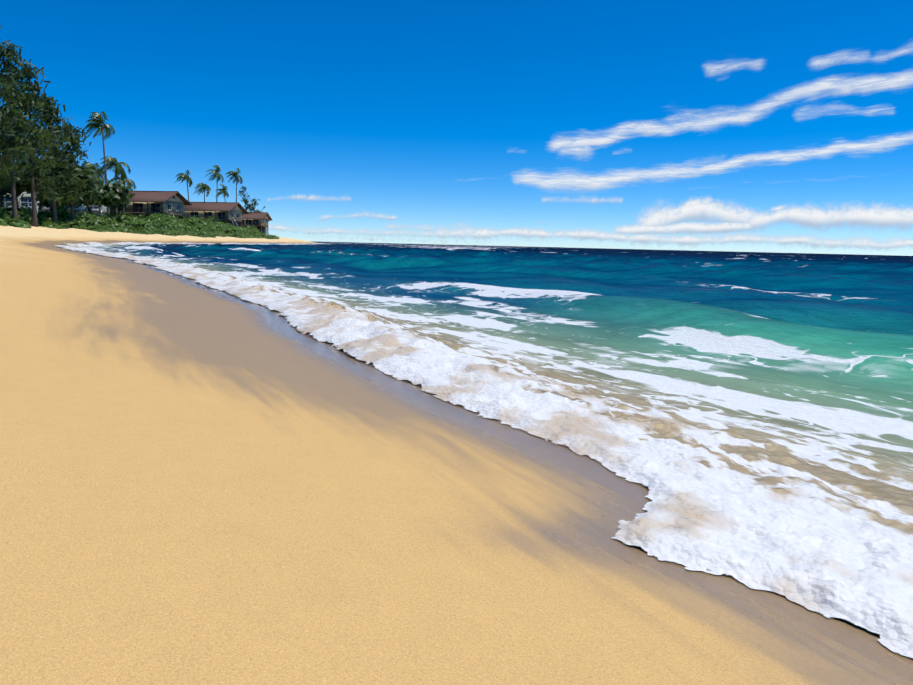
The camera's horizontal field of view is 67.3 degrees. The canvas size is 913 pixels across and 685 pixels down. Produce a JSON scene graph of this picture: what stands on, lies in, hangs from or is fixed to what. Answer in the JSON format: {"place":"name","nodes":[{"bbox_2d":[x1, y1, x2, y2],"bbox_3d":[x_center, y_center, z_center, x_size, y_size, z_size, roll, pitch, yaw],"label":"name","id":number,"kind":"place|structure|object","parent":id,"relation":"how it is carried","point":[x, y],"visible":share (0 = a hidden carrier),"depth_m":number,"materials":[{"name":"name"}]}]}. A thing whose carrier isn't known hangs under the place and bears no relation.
{"place":"outdoors","nodes":[
{"label":"outdoors","id":0,"kind":"place"},
{"bbox_2d":[0,225,912,684],"bbox_3d":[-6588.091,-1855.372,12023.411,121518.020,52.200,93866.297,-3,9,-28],"label":"beach sand","id":1,"kind":"structure","parent":0,"point":[200,483],"depth_m":1.66,"materials":[{"name":"beige sand"}]},
{"bbox_2d":[0,107,16,156],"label":"ironwood tree","id":2,"kind":"object","parent":1,"relation":"on","point":[4,129],"visible":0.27,"depth_m":91.53,"materials":[{"name":"green plant"}]},
{"bbox_2d":[2,159,30,208],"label":"broadleaf tree","id":3,"kind":"object","parent":1,"relation":"on","point":[18,193],"visible":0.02,"depth_m":124.59,"materials":[{"name":"green plant"}]},
{"bbox_2d":[0,26,34,178],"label":"ironwood tree","id":4,"kind":"object","parent":1,"relation":"on","point":[7,164],"visible":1,"depth_m":83.82,"materials":[{"name":"green plant"}]},
{"bbox_2d":[0,94,40,210],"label":"ironwood tree","id":5,"kind":"object","parent":1,"relation":"on","point":[18,186],"visible":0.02,"depth_m":110.62,"materials":[{"name":"green plant"}]},
{"bbox_2d":[0,39,58,218],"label":"ironwood tree","id":6,"kind":"object","parent":1,"relation":"on","point":[10,52],"visible":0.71,"depth_m":90.89,"materials":[{"name":"green plant"}]},
{"bbox_2d":[0,59,66,226],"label":"ironwood tree","id":7,"kind":"object","parent":1,"relation":"on","point":[36,164],"visible":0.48,"depth_m":97.96,"materials":[{"name":"green plant"}]},
{"bbox_2d":[16,91,91,221],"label":"ironwood tree","id":8,"kind":"object","parent":1,"relation":"on","point":[51,117],"visible":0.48,"depth_m":106.20,"materials":[{"name":"green plant"}]},
{"bbox_2d":[3,191,109,216],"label":"house","id":9,"kind":"structure","parent":1,"relation":"on","point":[25,198],"depth_m":152.60,"materials":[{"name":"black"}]},
{"bbox_2d":[10,154,103,210],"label":"broadleaf tree","id":10,"kind":"object","parent":1,"relation":"on","point":[82,176],"visible":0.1,"depth_m":114.11,"materials":[{"name":"green plant"}]},
{"bbox_2d":[35,197,78,213],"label":"house","id":11,"kind":"structure","parent":1,"relation":"on","point":[40,205],"depth_m":136.52,"materials":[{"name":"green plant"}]},
{"bbox_2d":[35,123,107,221],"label":"ironwood tree","id":12,"kind":"object","parent":1,"relation":"on","point":[74,147],"visible":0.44,"depth_m":113.84,"materials":[{"name":"green plant"}]},
{"bbox_2d":[0,201,159,234],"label":"naupaka shrub","id":13,"kind":"object","parent":1,"relation":"on","point":[64,221],"visible":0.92,"depth_m":114.40,"materials":[{"name":"green plant"}]},
{"bbox_2d":[81,162,108,215],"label":"coconut palm","id":14,"kind":"object","parent":1,"relation":"on","point":[96,165],"visible":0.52,"depth_m":152.62,"materials":[{"name":"green plant"}]},
{"bbox_2d":[82,111,114,213],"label":"coconut palm","id":15,"kind":"object","parent":1,"relation":"on","point":[95,122],"visible":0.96,"depth_m":142.59,"materials":[{"name":"green plant"}]},
{"bbox_2d":[64,174,134,214],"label":"broadleaf tree","id":16,"kind":"object","parent":1,"relation":"on","point":[117,194],"visible":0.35,"depth_m":129.52,"materials":[{"name":"green plant"}]},
{"bbox_2d":[97,156,130,213],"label":"coconut palm","id":17,"kind":"object","parent":1,"relation":"on","point":[118,168],"visible":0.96,"depth_m":150.29,"materials":[{"name":"green plant"}]},
{"bbox_2d":[107,170,135,212],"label":"coconut palm","id":18,"kind":"object","parent":1,"relation":"on","point":[127,181],"visible":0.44,"depth_m":163.52,"materials":[{"name":"green plant"}]},
{"bbox_2d":[110,191,191,221],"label":"brown house","id":19,"kind":"structure","parent":1,"relation":"on","point":[149,203],"depth_m":166.73,"materials":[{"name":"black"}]},
{"bbox_2d":[76,211,248,237],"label":"naupaka shrub","id":20,"kind":"object","parent":1,"relation":"on","point":[167,225],"visible":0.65,"depth_m":149.26,"materials":[{"name":"green plant"}]},
{"bbox_2d":[175,170,191,200],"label":"coconut palm","id":21,"kind":"object","parent":1,"relation":"on","point":[187,178],"visible":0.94,"depth_m":227.32,"materials":[{"name":"green plant"}]},
{"bbox_2d":[193,183,210,201],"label":"coconut palm","id":22,"kind":"object","parent":1,"relation":"on","point":[204,187],"visible":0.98,"depth_m":240.88,"materials":[{"name":"green plant"}]},
{"bbox_2d":[179,202,247,226],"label":"brown house","id":23,"kind":"structure","parent":1,"relation":"on","point":[228,212],"depth_m":210.18,"materials":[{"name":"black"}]},
{"bbox_2d":[206,164,223,201],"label":"coconut palm","id":24,"kind":"object","parent":1,"relation":"on","point":[214,173],"visible":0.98,"depth_m":235.10,"materials":[{"name":"green plant"}]},
{"bbox_2d":[215,184,228,201],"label":"coconut palm","id":25,"kind":"object","parent":1,"relation":"on","point":[223,190],"visible":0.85,"depth_m":268.84,"materials":[{"name":"green plant"}]},
{"bbox_2d":[225,168,242,201],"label":"coconut palm","id":26,"kind":"object","parent":1,"relation":"on","point":[233,173],"visible":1,"depth_m":251.44,"materials":[{"name":"green plant"}]},
{"bbox_2d":[202,216,279,238],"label":"naupaka shrub","id":27,"kind":"object","parent":1,"relation":"on","point":[253,233],"visible":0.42,"depth_m":195.77,"materials":[{"name":"green plant"}]},
{"bbox_2d":[238,186,252,213],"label":"ironwood tree","id":28,"kind":"object","parent":1,"relation":"on","point":[246,201],"visible":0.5,"depth_m":280.42,"materials":[{"name":"green plant"}]},
{"bbox_2d":[248,198,259,211],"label":"ironwood tree","id":29,"kind":"object","parent":1,"relation":"on","point":[255,203],"visible":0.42,"depth_m":299.89,"materials":[{"name":"green plant"}]},
{"bbox_2d":[238,212,271,234],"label":"brown house","id":30,"kind":"structure","parent":1,"relation":"on","point":[258,220],"depth_m":279.10,"materials":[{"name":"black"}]},
{"bbox_2d":[0,0,912,255],"label":"sky","id":31,"kind":"structure","parent":0,"point":[419,113],"materials":[{"name":"blue"}]},
{"bbox_2d":[55,241,912,657],"bbox_3d":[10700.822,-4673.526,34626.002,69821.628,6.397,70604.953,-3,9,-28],"label":"sea water","id":32,"kind":"structure","parent":0,"point":[745,419],"depth_m":5.31,"materials":[{"name":"liquid"}]},
{"bbox_2d":[268,195,912,248],"bbox_3d":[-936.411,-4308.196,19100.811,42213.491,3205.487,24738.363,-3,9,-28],"label":"cloud","id":33,"kind":"structure","parent":0,"point":[652,222],"depth_m":27710.65,"materials":[{"name":"white"}]},
{"bbox_2d":[513,48,912,190],"bbox_3d":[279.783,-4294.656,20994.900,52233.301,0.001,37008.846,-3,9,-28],"label":"cloud","id":34,"kind":"structure","parent":0,"point":[837,85],"depth_m":8099.22,"materials":[{"name":"white"}]}
]}

